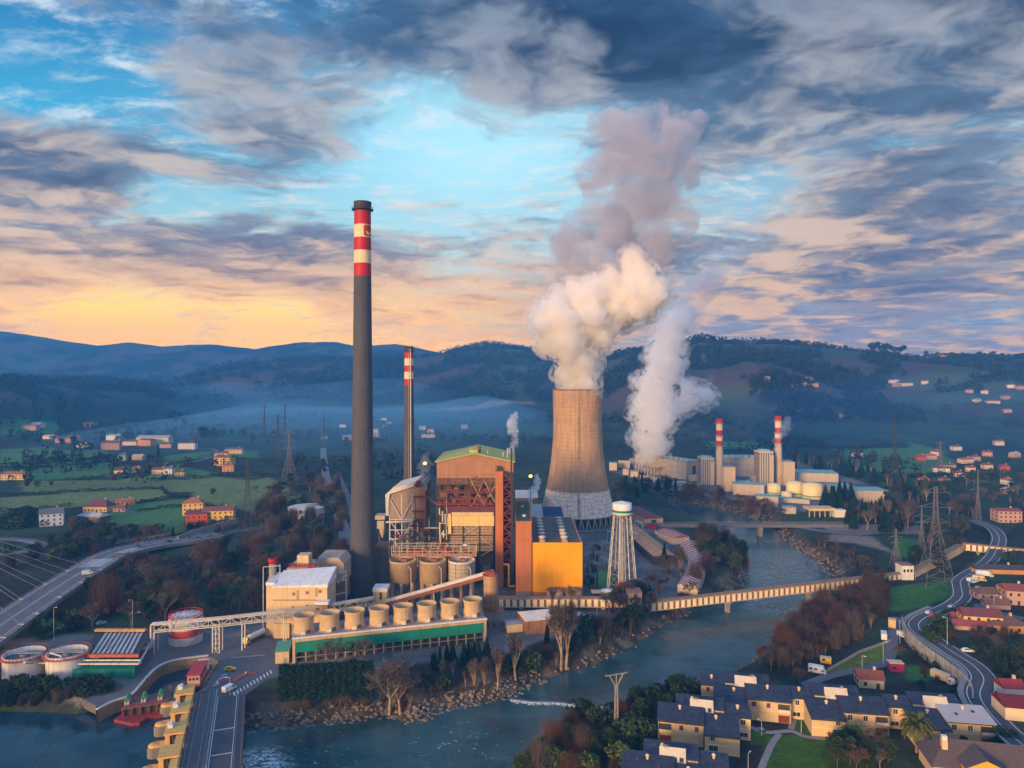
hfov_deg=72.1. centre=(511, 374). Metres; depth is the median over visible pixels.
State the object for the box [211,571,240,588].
russet tree
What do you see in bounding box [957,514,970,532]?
evergreen tree
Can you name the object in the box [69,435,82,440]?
cottage
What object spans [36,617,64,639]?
bush
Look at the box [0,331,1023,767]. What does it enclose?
ground
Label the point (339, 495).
bush
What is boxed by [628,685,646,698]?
bush
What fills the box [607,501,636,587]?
water tower
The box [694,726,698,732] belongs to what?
window
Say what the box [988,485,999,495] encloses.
evergreen tree
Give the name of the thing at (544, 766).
bush
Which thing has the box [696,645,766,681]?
boulders
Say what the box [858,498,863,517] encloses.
conifer tree
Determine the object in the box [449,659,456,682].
poplar tree
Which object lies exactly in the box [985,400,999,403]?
village house
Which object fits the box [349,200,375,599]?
tall chimney
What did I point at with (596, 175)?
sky
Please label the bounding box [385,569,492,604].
inclined conveyor
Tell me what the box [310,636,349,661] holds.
bare tree
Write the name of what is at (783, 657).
bush
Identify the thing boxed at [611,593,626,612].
bare tree
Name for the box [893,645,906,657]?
russet tree
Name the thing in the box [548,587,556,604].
poplar tree
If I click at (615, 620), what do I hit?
evergreen tree
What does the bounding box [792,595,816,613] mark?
bush
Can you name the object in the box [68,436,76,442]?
evergreen tree
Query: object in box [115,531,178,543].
stone wall
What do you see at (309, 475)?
evergreen tree
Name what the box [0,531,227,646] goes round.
road bridge
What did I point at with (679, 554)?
poplar tree
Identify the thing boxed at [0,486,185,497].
hedge
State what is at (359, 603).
bent conveyor
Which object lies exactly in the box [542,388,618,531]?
cooling tower
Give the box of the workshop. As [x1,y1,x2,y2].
[518,609,557,634]
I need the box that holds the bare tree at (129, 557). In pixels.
[119,551,141,574]
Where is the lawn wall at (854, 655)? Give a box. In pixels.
[827,639,890,671]
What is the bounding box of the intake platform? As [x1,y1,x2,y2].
[114,691,170,725]
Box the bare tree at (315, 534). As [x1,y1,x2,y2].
[308,531,323,540]
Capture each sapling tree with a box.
[462,671,467,685]
[542,654,548,663]
[551,651,560,664]
[596,627,604,643]
[618,618,625,634]
[626,616,634,634]
[755,646,763,666]
[767,651,775,669]
[797,639,807,659]
[807,634,820,652]
[814,642,820,657]
[817,643,825,653]
[820,601,828,615]
[826,626,834,633]
[829,589,837,599]
[836,584,844,590]
[853,607,859,614]
[865,611,877,627]
[879,567,887,574]
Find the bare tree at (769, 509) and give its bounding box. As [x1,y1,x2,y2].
[765,506,776,517]
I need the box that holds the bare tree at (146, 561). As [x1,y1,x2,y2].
[133,556,160,577]
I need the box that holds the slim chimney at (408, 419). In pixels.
[403,346,414,542]
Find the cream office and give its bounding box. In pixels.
[504,619,522,632]
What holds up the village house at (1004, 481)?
on the ground
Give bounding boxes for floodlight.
[529,475,531,509]
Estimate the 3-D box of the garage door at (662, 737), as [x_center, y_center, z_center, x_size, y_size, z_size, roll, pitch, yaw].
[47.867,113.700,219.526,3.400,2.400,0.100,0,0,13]
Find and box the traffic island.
[232,673,245,682]
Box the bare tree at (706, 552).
[700,549,712,554]
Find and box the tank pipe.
[23,652,107,663]
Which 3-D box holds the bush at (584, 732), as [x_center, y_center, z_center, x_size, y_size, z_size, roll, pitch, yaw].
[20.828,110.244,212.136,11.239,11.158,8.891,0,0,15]
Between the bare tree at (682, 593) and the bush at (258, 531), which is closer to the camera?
the bare tree at (682, 593)
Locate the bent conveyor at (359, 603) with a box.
[336,598,373,607]
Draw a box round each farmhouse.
[182,495,204,515]
[185,507,208,524]
[201,504,236,523]
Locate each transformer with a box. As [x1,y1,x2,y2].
[583,573,594,584]
[586,561,596,572]
[588,551,598,561]
[591,542,600,551]
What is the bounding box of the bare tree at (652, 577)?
[637,573,667,591]
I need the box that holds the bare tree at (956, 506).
[948,503,964,516]
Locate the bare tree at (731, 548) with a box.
[721,544,737,553]
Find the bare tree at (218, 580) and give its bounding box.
[216,573,234,588]
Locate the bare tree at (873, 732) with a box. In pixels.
[855,727,882,747]
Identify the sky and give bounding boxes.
[0,0,1023,355]
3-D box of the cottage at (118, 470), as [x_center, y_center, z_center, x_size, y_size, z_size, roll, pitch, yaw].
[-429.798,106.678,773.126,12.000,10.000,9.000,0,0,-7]
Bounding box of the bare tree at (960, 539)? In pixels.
[950,536,966,543]
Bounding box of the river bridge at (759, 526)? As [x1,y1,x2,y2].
[629,522,848,536]
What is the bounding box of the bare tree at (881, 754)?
[875,746,887,767]
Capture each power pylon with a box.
[233,458,261,549]
[259,405,268,440]
[270,415,283,458]
[280,404,289,441]
[281,430,296,481]
[319,416,327,442]
[746,428,753,450]
[879,419,911,509]
[889,528,902,568]
[914,507,927,548]
[915,486,954,588]
[936,442,944,470]
[968,470,987,520]
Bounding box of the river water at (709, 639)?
[242,501,836,767]
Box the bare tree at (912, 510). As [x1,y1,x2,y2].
[900,504,915,513]
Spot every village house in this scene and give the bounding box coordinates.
[339,423,346,427]
[343,435,351,439]
[373,428,379,432]
[373,433,380,437]
[422,433,434,437]
[427,428,434,432]
[888,379,899,382]
[892,382,900,386]
[900,381,912,385]
[914,455,925,460]
[917,475,929,480]
[919,454,936,459]
[929,450,939,455]
[932,465,950,471]
[938,475,949,481]
[939,462,955,467]
[950,444,961,450]
[953,469,963,476]
[957,456,973,463]
[964,388,972,392]
[964,465,975,471]
[968,454,980,460]
[972,398,981,401]
[980,389,987,393]
[980,462,992,468]
[981,450,992,456]
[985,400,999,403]
[992,439,1004,445]
[998,463,1009,470]
[1000,394,1009,399]
[1000,476,1013,484]
[1000,485,1013,493]
[1001,408,1011,412]
[1005,384,1014,387]
[1008,451,1020,457]
[1014,384,1023,389]
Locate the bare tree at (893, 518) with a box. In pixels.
[890,514,897,527]
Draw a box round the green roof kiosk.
[275,640,291,663]
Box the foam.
[510,700,602,708]
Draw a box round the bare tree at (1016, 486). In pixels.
[1013,484,1023,494]
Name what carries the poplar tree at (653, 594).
on the ground
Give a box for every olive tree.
[133,579,160,590]
[142,532,151,539]
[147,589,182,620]
[188,551,202,567]
[199,567,223,578]
[233,574,256,598]
[257,511,274,522]
[269,550,284,569]
[281,527,299,537]
[287,491,296,499]
[299,515,311,523]
[314,484,325,490]
[323,502,337,514]
[337,510,348,521]
[854,554,871,564]
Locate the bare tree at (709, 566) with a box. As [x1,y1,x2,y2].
[701,564,715,577]
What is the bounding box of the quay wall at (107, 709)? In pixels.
[96,654,208,721]
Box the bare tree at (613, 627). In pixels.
[611,624,619,637]
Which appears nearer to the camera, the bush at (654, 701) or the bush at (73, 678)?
the bush at (654, 701)
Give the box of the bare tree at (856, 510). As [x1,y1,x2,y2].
[845,508,868,525]
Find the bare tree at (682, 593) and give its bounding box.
[676,591,687,596]
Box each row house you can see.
[621,738,728,767]
[657,693,751,756]
[700,671,791,723]
[787,683,890,736]
[880,691,996,744]
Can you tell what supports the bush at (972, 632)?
on the ground
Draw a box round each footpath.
[751,726,829,739]
[758,733,781,767]
[788,719,796,729]
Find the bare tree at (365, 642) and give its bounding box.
[343,637,373,659]
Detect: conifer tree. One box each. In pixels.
[46,691,51,701]
[169,526,175,537]
[430,652,433,666]
[431,650,439,671]
[438,646,441,663]
[443,642,448,660]
[447,640,457,662]
[449,649,455,663]
[458,648,465,665]
[459,641,467,661]
[466,641,469,655]
[468,645,474,661]
[473,641,475,653]
[474,639,482,661]
[482,636,490,658]
[509,633,521,667]
[544,624,550,644]
[635,486,639,497]
[640,473,643,486]
[654,477,660,490]
[660,543,667,565]
[816,459,822,469]
[818,491,827,505]
[824,484,827,497]
[828,489,833,505]
[831,493,837,507]
[836,487,840,507]
[837,481,842,492]
[838,458,844,470]
[839,494,844,508]
[842,483,846,501]
[843,507,849,524]
[844,493,850,509]
[846,461,852,475]
[848,489,851,503]
[848,507,858,528]
[850,484,855,497]
[850,494,857,510]
[856,467,861,478]
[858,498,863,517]
[859,461,864,473]
[862,503,868,523]
[868,500,874,521]
[869,469,876,481]
[877,506,889,532]
[882,467,888,481]
[884,511,891,533]
[892,504,897,524]
[894,510,903,528]
[896,516,901,532]
[901,507,907,526]
[908,509,912,526]
[992,646,1002,673]
[1001,654,1010,677]
[1007,649,1011,666]
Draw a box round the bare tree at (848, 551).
[845,549,853,556]
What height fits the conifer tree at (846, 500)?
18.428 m
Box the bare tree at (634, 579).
[629,578,645,585]
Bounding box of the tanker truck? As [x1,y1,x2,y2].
[243,628,265,644]
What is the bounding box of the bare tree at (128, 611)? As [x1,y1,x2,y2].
[116,600,145,626]
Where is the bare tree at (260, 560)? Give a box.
[244,553,269,567]
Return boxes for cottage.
[0,470,29,479]
[22,424,39,430]
[31,422,45,427]
[43,434,57,438]
[55,436,71,442]
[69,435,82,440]
[76,511,110,521]
[83,421,96,427]
[101,440,121,449]
[106,433,125,439]
[112,503,129,511]
[113,467,127,475]
[115,452,128,460]
[115,496,135,504]
[122,439,137,445]
[132,453,146,459]
[132,465,140,471]
[138,438,156,445]
[151,466,163,473]
[160,442,172,447]
[163,465,175,473]
[174,469,186,475]
[178,440,197,448]
[214,450,228,456]
[214,454,235,465]
[222,462,234,471]
[225,448,244,453]
[853,666,885,689]
[968,585,1000,598]
[979,596,1011,609]
[986,612,1023,633]
[992,674,1023,694]
[996,581,1023,605]
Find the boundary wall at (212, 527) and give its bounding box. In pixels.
[177,518,237,538]
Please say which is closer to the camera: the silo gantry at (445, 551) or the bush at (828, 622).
the bush at (828, 622)
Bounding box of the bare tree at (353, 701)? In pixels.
[347,698,358,709]
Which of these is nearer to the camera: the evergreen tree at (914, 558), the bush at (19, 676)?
the bush at (19, 676)
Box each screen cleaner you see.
[124,693,130,705]
[141,691,147,702]
[158,688,163,700]
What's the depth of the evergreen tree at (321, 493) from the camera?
620.56 m
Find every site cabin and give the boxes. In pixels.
[820,655,831,663]
[886,659,903,671]
[888,617,895,627]
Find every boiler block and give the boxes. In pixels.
[697,455,713,484]
[754,449,773,485]
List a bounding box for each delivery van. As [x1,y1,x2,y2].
[82,570,93,574]
[221,683,236,692]
[897,630,903,637]
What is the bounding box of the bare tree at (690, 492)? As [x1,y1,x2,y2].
[687,490,699,496]
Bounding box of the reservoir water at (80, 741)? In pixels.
[0,669,196,767]
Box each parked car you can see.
[95,621,106,625]
[224,666,235,671]
[961,647,974,652]
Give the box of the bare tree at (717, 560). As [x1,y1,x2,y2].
[708,556,720,572]
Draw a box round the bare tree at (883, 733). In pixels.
[877,728,894,742]
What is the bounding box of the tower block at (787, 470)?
[781,460,794,485]
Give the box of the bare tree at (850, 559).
[842,557,855,563]
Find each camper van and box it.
[808,663,826,674]
[881,630,886,639]
[966,577,978,583]
[972,574,986,580]
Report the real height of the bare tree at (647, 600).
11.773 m
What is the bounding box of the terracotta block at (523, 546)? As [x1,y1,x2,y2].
[515,501,531,595]
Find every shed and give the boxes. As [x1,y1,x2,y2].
[515,490,537,503]
[625,525,674,564]
[657,528,688,544]
[948,612,957,619]
[950,617,987,630]
[970,562,1023,574]
[989,692,1023,721]
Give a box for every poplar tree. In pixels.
[343,654,360,702]
[438,659,446,672]
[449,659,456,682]
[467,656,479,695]
[476,655,490,694]
[490,647,505,689]
[506,631,524,680]
[544,602,571,670]
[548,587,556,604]
[549,596,579,669]
[565,585,576,614]
[610,603,616,623]
[631,593,639,604]
[650,591,657,612]
[656,586,661,598]
[667,568,672,578]
[673,543,685,578]
[869,503,879,522]
[883,500,892,511]
[904,509,911,527]
[906,501,916,512]
[922,487,929,500]
[925,534,934,549]
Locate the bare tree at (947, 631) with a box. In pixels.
[943,629,955,637]
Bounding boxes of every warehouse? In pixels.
[628,505,662,522]
[677,539,705,594]
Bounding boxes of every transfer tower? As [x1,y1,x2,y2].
[625,588,642,610]
[895,562,914,579]
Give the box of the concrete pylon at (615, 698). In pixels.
[605,669,627,726]
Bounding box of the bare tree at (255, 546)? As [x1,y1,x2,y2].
[249,543,270,554]
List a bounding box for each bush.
[0,507,24,516]
[0,512,9,522]
[0,516,5,528]
[0,542,16,553]
[0,682,12,692]
[0,693,18,707]
[1,517,15,529]
[2,552,17,568]
[5,516,23,528]
[7,511,22,515]
[10,673,29,688]
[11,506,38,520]
[15,677,33,692]
[17,516,33,528]
[17,695,24,706]
[28,689,41,700]
[28,694,38,705]
[29,612,65,633]
[29,673,46,688]
[31,514,46,526]
[34,541,44,552]
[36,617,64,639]
[36,674,61,695]
[45,548,64,562]
[48,687,56,698]
[51,535,68,547]
[51,691,62,704]
[57,676,81,690]
[58,529,75,540]
[59,540,72,550]
[59,685,71,696]
[60,542,80,556]
[62,608,92,630]
[65,687,72,698]
[66,517,77,529]
[70,532,83,543]
[73,681,94,697]
[78,575,117,612]
[81,535,96,550]
[82,673,109,693]
[83,690,89,697]
[87,683,108,695]
[89,567,125,600]
[90,543,99,553]
[91,577,126,618]
[104,677,122,691]
[110,473,116,479]
[120,574,146,598]
[131,588,153,613]
[141,521,151,535]
[143,570,165,598]
[154,591,174,616]
[156,577,179,593]
[158,580,182,610]
[170,582,199,610]
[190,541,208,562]
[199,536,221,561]
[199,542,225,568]
[200,558,216,581]
[206,519,218,525]
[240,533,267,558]
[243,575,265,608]
[244,563,268,586]
[248,530,277,538]
[253,495,273,516]
[255,531,276,552]
[263,514,281,536]
[267,495,281,512]
[270,480,282,494]
[274,509,293,532]
[275,491,288,508]
[282,533,308,559]
[286,506,301,525]
[290,522,307,540]
[300,535,316,551]
[303,503,320,520]
[304,535,331,558]
[305,693,314,710]
[312,476,328,489]
[312,535,329,548]
[319,482,336,499]
[320,526,334,545]
[325,538,349,549]
[332,473,342,488]
[333,505,347,519]
[333,515,345,531]
[334,488,346,503]
[338,535,349,550]
[358,690,375,707]
[395,690,406,706]
[431,671,450,693]
[433,681,444,696]
[493,652,513,673]
[511,656,526,673]
[518,750,531,763]
[519,734,559,767]
[522,649,541,670]
[528,737,545,753]
[535,744,570,767]
[537,763,550,767]
[538,715,558,738]
[542,716,572,745]
[543,643,553,659]
[546,735,558,752]
[551,744,579,762]
[554,745,586,767]
[557,738,572,751]
[560,708,571,723]
[560,708,583,728]
[562,630,581,653]
[562,721,580,749]
[566,697,596,725]
[566,721,594,754]
[568,726,598,753]
[570,750,599,767]
[577,750,600,767]
[578,722,591,730]
[582,702,613,733]
[585,612,605,636]
[591,721,607,732]
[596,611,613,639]
[603,740,630,767]
[604,702,627,718]
[607,753,620,767]
[608,694,631,718]
[609,717,636,745]
[616,606,643,623]
[617,716,656,749]
[619,710,648,737]
[626,693,637,709]
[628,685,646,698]
[641,682,665,701]
[642,711,653,721]
[644,696,658,712]
[644,731,657,739]
[662,675,687,689]
[665,672,685,684]
[670,684,688,702]
[677,487,690,500]
[680,686,697,694]
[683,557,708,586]
[685,481,691,495]
[686,676,699,693]
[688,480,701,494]
[688,532,714,550]
[693,682,700,694]
[694,517,708,537]
[695,483,703,495]
[697,554,714,575]
[707,520,719,535]
[714,485,726,499]
[720,527,733,543]
[729,532,739,546]
[739,553,751,569]
[742,494,759,513]
[759,500,768,514]
[763,641,779,667]
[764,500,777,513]
[772,618,789,633]
[772,624,793,639]
[774,622,802,634]
[774,643,795,670]
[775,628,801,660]
[780,630,803,648]
[783,640,804,666]
[786,609,803,626]
[791,617,820,644]
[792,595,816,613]
[798,611,819,628]
[803,638,815,659]
[807,625,822,645]
[809,603,828,624]
[810,583,835,601]
[810,587,833,607]
[816,591,839,614]
[818,610,841,634]
[818,629,832,649]
[825,600,852,618]
[829,628,843,649]
[832,587,847,601]
[832,621,851,645]
[834,620,848,635]
[838,585,857,602]
[838,609,869,640]
[839,591,855,606]
[855,597,876,618]
[858,577,876,594]
[859,605,867,622]
[860,568,876,584]
[864,575,890,590]
[867,571,885,582]
[870,591,889,616]
[878,579,894,602]
[909,649,921,658]
[916,679,927,687]
[919,625,937,635]
[919,663,927,673]
[926,631,941,642]
[927,613,950,624]
[928,660,940,668]
[929,622,941,632]
[933,674,939,683]
[936,621,955,636]
[948,637,960,645]
[969,627,976,636]
[969,643,978,652]
[975,641,988,652]
[976,626,990,642]
[977,638,990,648]
[980,646,996,659]
[985,627,999,635]
[991,637,1004,655]
[998,628,1009,640]
[1000,554,1007,560]
[1009,631,1019,641]
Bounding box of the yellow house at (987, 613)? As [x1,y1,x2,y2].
[955,605,1004,621]
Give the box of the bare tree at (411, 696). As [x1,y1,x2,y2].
[404,692,414,706]
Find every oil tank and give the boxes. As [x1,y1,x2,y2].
[767,483,780,494]
[781,491,791,496]
[786,481,802,496]
[801,482,822,499]
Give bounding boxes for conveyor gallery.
[498,596,626,609]
[914,544,963,577]
[962,542,1023,554]
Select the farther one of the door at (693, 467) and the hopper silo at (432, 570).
the door at (693, 467)
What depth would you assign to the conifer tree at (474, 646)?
286.07 m
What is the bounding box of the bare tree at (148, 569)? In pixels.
[134,562,155,586]
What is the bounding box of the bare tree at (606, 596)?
[598,592,621,613]
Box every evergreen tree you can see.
[10,680,18,689]
[12,689,19,698]
[20,435,27,441]
[22,546,43,560]
[25,685,37,695]
[27,543,38,553]
[30,625,43,639]
[31,615,51,628]
[34,480,40,485]
[45,533,54,544]
[58,438,65,444]
[59,607,71,619]
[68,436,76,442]
[69,619,81,629]
[70,681,81,693]
[72,535,90,550]
[78,521,90,532]
[80,673,92,681]
[83,572,105,590]
[92,521,110,540]
[107,521,115,530]
[122,432,129,439]
[133,590,156,617]
[145,430,155,434]
[152,523,160,532]
[165,412,172,427]
[168,411,184,421]
[198,426,208,441]
[204,585,227,610]
[207,427,218,438]
[216,533,232,549]
[222,585,242,608]
[224,550,238,564]
[249,434,255,441]
[258,545,275,559]
[276,506,290,516]
[277,481,285,491]
[286,473,293,481]
[289,498,298,504]
[299,494,306,502]
[303,519,323,536]
[305,472,314,483]
[315,501,325,508]
[316,489,324,499]
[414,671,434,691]
[446,677,453,689]
[510,750,536,767]
[577,611,595,630]
[577,620,597,645]
[583,735,604,758]
[588,732,601,749]
[596,724,618,748]
[607,588,623,605]
[610,617,619,632]
[620,475,629,485]
[623,602,648,619]
[623,697,632,710]
[627,607,643,628]
[631,696,651,720]
[635,583,648,594]
[641,485,649,493]
[641,585,652,598]
[642,477,654,486]
[642,702,654,712]
[659,683,666,696]
[662,692,673,702]
[663,478,672,491]
[670,674,688,691]
[696,540,713,554]
[706,528,717,538]
[708,537,719,553]
[709,548,718,560]
[713,531,724,540]
[715,542,729,563]
[728,551,746,568]
[732,537,749,551]
[734,545,747,557]
[823,734,849,767]
[825,728,848,750]
[838,735,860,764]
[840,722,866,746]
[846,730,856,744]
[858,741,879,766]
[878,735,899,761]
[881,484,895,492]
[882,490,893,501]
[897,481,909,493]
[901,543,925,564]
[907,486,919,497]
[917,485,928,496]
[917,519,934,533]
[923,534,937,546]
[928,481,937,491]
[930,548,949,571]
[937,480,951,488]
[938,491,947,502]
[941,535,952,547]
[943,520,951,531]
[950,520,965,532]
[951,532,961,541]
[953,488,963,497]
[953,496,964,511]
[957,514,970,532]
[958,499,976,514]
[959,734,968,739]
[968,469,976,478]
[971,473,985,482]
[986,723,1022,743]
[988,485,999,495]
[989,472,999,480]
[990,480,1000,487]
[1002,641,1023,657]
[1005,488,1017,502]
[1006,636,1023,668]
[1009,550,1016,556]
[1013,472,1020,479]
[1016,666,1023,681]
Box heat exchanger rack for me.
[72,628,149,677]
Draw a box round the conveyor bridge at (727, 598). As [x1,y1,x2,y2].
[646,572,900,612]
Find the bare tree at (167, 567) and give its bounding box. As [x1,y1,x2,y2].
[150,565,171,585]
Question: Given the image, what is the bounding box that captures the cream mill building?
[266,566,335,637]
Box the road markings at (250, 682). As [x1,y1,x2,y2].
[213,655,271,694]
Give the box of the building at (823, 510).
[803,506,845,516]
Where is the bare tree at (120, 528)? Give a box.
[113,526,125,536]
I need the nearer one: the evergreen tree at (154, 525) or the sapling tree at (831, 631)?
the sapling tree at (831, 631)
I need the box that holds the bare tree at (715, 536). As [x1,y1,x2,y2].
[708,533,720,540]
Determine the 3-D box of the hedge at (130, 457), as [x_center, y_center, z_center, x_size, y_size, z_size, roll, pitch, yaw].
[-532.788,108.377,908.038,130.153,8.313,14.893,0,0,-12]
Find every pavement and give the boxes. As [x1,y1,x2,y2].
[64,633,235,713]
[206,633,280,697]
[901,606,968,703]
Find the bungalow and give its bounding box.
[83,498,116,511]
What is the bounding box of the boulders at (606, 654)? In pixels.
[554,518,751,675]
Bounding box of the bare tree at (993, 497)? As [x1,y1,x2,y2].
[987,494,996,503]
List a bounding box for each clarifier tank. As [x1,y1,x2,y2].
[0,643,49,680]
[42,642,91,679]
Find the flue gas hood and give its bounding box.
[375,475,444,565]
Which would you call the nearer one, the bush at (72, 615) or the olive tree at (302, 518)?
the bush at (72, 615)
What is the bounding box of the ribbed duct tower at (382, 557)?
[375,541,393,591]
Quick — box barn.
[136,434,173,444]
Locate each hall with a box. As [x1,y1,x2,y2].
[291,595,486,663]
[531,504,542,516]
[532,517,582,594]
[542,507,563,516]
[655,456,696,479]
[723,455,753,476]
[732,481,764,495]
[755,494,777,506]
[778,496,809,503]
[782,505,796,513]
[795,469,837,482]
[823,483,855,493]
[842,487,889,501]
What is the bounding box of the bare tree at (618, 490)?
[610,486,624,496]
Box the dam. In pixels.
[179,686,245,767]
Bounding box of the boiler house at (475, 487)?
[435,445,514,588]
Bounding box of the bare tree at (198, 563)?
[188,559,204,572]
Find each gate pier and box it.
[143,743,181,767]
[147,720,186,759]
[154,701,190,736]
[160,683,194,716]
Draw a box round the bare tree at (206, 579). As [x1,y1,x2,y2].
[199,575,213,588]
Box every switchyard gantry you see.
[595,550,604,566]
[601,540,609,553]
[605,546,614,566]
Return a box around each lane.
[188,449,218,462]
[340,476,350,519]
[642,490,745,505]
[779,524,937,534]
[800,616,901,686]
[973,604,1023,619]
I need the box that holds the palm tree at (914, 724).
[898,709,935,752]
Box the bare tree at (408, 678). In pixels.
[375,657,419,715]
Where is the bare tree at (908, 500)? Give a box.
[899,499,920,507]
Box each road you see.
[0,538,47,555]
[219,523,268,534]
[906,520,1023,745]
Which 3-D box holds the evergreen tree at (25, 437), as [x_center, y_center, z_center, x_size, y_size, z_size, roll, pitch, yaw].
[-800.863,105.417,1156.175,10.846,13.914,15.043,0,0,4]
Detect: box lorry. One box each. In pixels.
[930,668,955,685]
[975,569,993,577]
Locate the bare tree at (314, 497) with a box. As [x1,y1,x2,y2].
[309,493,320,502]
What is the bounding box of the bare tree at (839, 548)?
[830,544,843,555]
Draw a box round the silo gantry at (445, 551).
[391,543,476,556]
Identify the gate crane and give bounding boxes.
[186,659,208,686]
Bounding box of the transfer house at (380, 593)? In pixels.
[372,584,389,604]
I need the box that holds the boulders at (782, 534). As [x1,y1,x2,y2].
[666,495,845,594]
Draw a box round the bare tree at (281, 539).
[273,534,290,553]
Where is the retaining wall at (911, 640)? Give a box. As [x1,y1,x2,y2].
[902,616,973,697]
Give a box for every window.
[679,724,683,730]
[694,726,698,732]
[708,745,717,751]
[740,732,747,737]
[741,719,745,725]
[751,701,755,706]
[792,711,800,716]
[848,714,852,720]
[863,715,867,721]
[890,721,898,725]
[951,724,956,729]
[968,725,972,731]
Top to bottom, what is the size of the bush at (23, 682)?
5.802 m
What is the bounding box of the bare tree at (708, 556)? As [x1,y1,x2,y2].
[701,552,715,561]
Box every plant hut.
[609,462,616,469]
[618,460,629,467]
[622,468,628,474]
[629,458,637,464]
[630,470,638,476]
[650,476,661,481]
[671,481,685,485]
[688,475,696,480]
[747,475,755,481]
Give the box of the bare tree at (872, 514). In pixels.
[860,509,877,529]
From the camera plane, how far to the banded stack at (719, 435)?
730.80 m
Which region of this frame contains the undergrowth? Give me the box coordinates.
[114,478,336,586]
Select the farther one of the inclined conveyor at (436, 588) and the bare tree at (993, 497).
the bare tree at (993, 497)
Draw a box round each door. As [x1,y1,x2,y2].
[660,735,670,740]
[692,466,695,473]
[778,715,788,722]
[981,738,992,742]
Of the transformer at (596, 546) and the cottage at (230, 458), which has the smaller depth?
the transformer at (596, 546)
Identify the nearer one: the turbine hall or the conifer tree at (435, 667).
the conifer tree at (435, 667)
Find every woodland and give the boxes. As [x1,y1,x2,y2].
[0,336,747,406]
[0,372,81,424]
[0,407,995,485]
[445,337,1023,427]
[451,342,532,350]
[628,332,866,353]
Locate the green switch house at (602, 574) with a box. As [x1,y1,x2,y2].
[596,567,615,588]
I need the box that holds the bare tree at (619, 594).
[618,592,627,609]
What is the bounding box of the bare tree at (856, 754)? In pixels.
[839,743,870,767]
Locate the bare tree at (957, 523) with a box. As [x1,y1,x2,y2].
[952,521,969,534]
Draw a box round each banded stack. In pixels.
[715,418,723,484]
[774,416,782,483]
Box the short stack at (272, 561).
[263,557,279,626]
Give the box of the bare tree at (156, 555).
[144,553,160,564]
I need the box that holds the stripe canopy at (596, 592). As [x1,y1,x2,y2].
[590,589,601,595]
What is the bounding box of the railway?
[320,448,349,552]
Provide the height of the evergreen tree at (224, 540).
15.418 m
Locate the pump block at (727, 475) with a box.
[720,465,735,491]
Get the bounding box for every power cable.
[0,491,236,757]
[0,494,255,751]
[32,481,234,766]
[32,483,254,767]
[91,474,253,767]
[105,467,235,766]
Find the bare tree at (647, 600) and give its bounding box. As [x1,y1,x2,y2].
[642,593,658,614]
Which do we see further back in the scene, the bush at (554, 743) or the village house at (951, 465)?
the village house at (951, 465)
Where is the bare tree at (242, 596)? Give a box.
[231,592,247,609]
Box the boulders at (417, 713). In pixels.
[244,667,547,733]
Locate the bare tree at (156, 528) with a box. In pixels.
[149,526,163,533]
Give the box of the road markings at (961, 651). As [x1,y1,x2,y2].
[908,520,1023,745]
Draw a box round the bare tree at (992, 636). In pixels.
[990,633,1000,641]
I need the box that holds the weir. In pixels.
[510,698,606,706]
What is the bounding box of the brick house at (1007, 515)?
[990,506,1022,522]
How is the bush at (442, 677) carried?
on the ground
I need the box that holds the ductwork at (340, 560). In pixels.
[287,550,350,609]
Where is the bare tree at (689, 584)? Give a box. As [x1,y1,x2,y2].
[682,580,700,594]
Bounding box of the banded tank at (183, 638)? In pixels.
[168,607,203,646]
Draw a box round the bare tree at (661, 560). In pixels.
[654,556,666,571]
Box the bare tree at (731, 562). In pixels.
[726,559,736,567]
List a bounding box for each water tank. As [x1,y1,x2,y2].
[546,587,562,595]
[566,587,582,595]
[601,588,612,593]
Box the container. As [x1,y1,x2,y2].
[648,524,657,528]
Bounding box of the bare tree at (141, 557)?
[133,551,151,571]
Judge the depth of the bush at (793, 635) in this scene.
290.44 m
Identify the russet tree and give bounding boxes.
[76,599,109,630]
[147,586,167,610]
[162,570,181,583]
[176,578,192,589]
[183,594,204,608]
[205,581,223,596]
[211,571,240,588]
[244,532,255,539]
[248,549,265,567]
[284,548,300,559]
[332,691,355,711]
[770,643,793,654]
[786,610,801,618]
[791,667,806,684]
[809,616,824,628]
[820,636,833,646]
[852,582,867,591]
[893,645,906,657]
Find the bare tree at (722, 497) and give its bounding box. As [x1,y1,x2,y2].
[719,494,727,506]
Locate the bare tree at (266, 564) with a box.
[258,561,268,580]
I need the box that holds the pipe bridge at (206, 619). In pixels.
[142,596,374,654]
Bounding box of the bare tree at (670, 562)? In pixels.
[662,558,678,574]
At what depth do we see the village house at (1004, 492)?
678.93 m
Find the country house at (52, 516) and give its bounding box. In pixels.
[38,506,64,526]
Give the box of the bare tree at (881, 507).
[873,505,887,516]
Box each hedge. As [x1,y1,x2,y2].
[0,464,50,467]
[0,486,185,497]
[0,502,73,510]
[47,454,153,461]
[64,472,120,480]
[134,503,181,511]
[140,494,188,501]
[150,471,268,480]
[277,659,373,702]
[793,442,896,449]
[832,469,948,478]
[940,601,974,613]
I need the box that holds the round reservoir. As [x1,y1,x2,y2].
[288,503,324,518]
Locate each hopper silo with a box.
[389,556,416,606]
[419,556,446,605]
[448,556,474,608]
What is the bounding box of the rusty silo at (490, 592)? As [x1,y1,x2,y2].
[481,570,503,626]
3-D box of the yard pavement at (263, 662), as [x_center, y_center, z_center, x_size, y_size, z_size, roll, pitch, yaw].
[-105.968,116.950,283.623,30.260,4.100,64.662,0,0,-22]
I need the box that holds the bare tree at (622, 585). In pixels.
[615,579,635,591]
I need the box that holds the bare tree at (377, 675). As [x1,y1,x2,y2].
[361,655,422,715]
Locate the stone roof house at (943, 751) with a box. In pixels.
[915,734,1023,767]
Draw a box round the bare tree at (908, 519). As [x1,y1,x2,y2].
[901,516,913,529]

